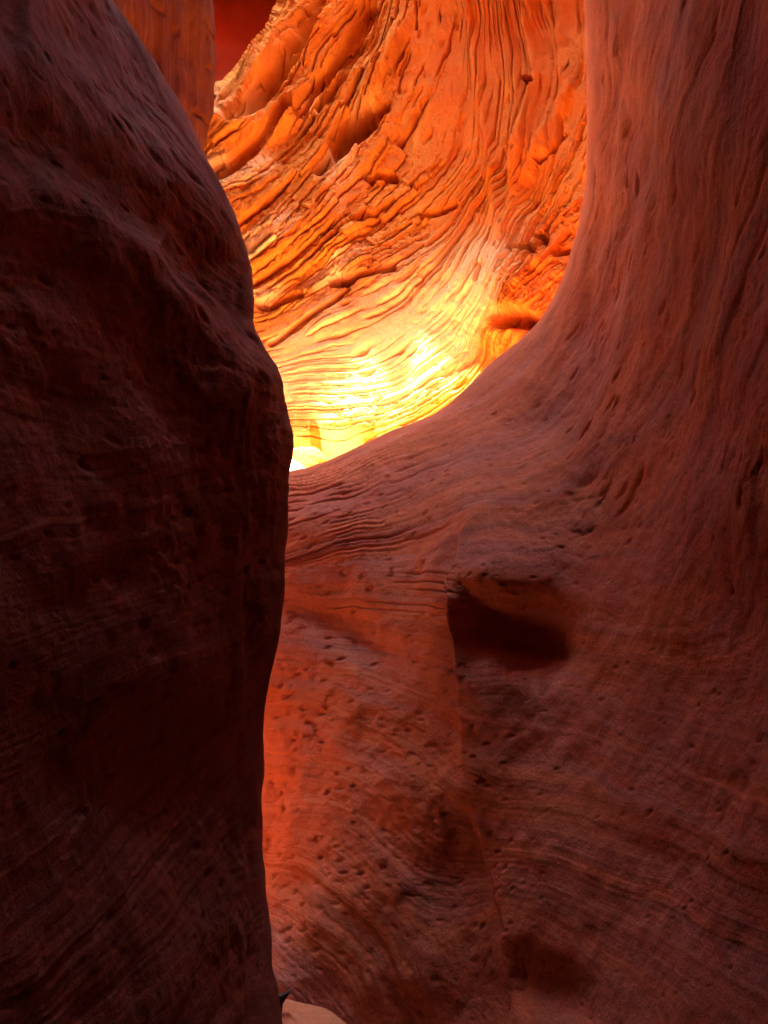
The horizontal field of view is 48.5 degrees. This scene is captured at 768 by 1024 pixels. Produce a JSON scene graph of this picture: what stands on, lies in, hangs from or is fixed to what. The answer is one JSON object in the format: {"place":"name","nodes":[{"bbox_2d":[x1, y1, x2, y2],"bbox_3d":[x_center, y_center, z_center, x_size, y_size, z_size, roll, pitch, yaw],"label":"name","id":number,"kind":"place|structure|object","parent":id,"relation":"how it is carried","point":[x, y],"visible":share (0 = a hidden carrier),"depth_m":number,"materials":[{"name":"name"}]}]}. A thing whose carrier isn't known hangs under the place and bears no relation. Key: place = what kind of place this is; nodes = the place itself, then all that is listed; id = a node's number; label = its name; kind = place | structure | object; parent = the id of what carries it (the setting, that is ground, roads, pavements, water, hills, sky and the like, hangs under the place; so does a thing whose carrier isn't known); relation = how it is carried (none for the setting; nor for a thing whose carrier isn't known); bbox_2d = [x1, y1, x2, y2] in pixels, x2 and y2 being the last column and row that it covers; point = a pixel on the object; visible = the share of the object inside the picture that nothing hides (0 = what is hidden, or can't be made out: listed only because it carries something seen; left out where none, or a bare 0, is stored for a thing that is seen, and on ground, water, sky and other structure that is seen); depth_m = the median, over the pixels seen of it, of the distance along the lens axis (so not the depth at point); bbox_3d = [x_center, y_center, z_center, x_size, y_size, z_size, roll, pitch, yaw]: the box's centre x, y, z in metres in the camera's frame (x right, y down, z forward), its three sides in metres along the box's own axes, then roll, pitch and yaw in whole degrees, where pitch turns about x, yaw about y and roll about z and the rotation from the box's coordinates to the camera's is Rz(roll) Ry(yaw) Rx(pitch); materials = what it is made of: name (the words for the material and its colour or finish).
{"place":"outdoors","nodes":[
{"label":"outdoors","id":0,"kind":"place"},
{"bbox_2d":[290,460,304,470],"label":"chamber floor","id":1,"kind":"structure","parent":0,"point":[295,465],"depth_m":6.76,"materials":[{"name":"beige sand"}]},
{"bbox_2d":[113,0,215,150],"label":"rock fin","id":2,"kind":"object","parent":1,"relation":"on","point":[177,37],"visible":0.22,"depth_m":7.63,"materials":[{"name":"brown stone"}]},
{"bbox_2d":[213,0,276,81],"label":"canyon wall","id":3,"kind":"structure","parent":1,"relation":"on","point":[239,25],"depth_m":11.61,"materials":[{"name":"red stone"}]},
{"bbox_2d":[292,447,326,467],"bbox_3d":[-0.715,-0.293,7.728,0.480,0.602,0.400,0,-4,0],"label":"boulder","id":4,"kind":"object","parent":1,"relation":"on","point":[305,457],"visible":0.26,"depth_m":7.62,"materials":[{"name":"yellow stone"}]},
{"bbox_2d":[204,0,586,459],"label":"canyon wall","id":5,"kind":"structure","parent":1,"relation":"on","point":[402,182],"depth_m":9.03,"materials":[{"name":"orange stone"}]},
{"bbox_2d":[282,999,346,1023],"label":"sand floor","id":6,"kind":"structure","parent":0,"point":[294,1012],"depth_m":3.10,"materials":[{"name":"beige sand"}]},
{"bbox_2d":[0,0,293,1023],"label":"canyon wall","id":7,"kind":"structure","parent":6,"relation":"on","point":[146,444],"depth_m":2.42,"materials":[{"name":"red stone"}]},
{"bbox_2d":[279,988,291,1013],"bbox_3d":[-0.389,1.804,3.115,0.103,0.112,0.045,0,-4,0],"label":"stone shard","id":8,"kind":"object","parent":6,"relation":"on","point":[283,996],"visible":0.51,"depth_m":3.11,"materials":[{"name":"grey stone"}]},
{"bbox_2d":[261,0,767,1023],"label":"canyon wall","id":9,"kind":"structure","parent":6,"relation":"on","point":[515,736],"depth_m":2.97,"materials":[{"name":"red stone"}]}
]}

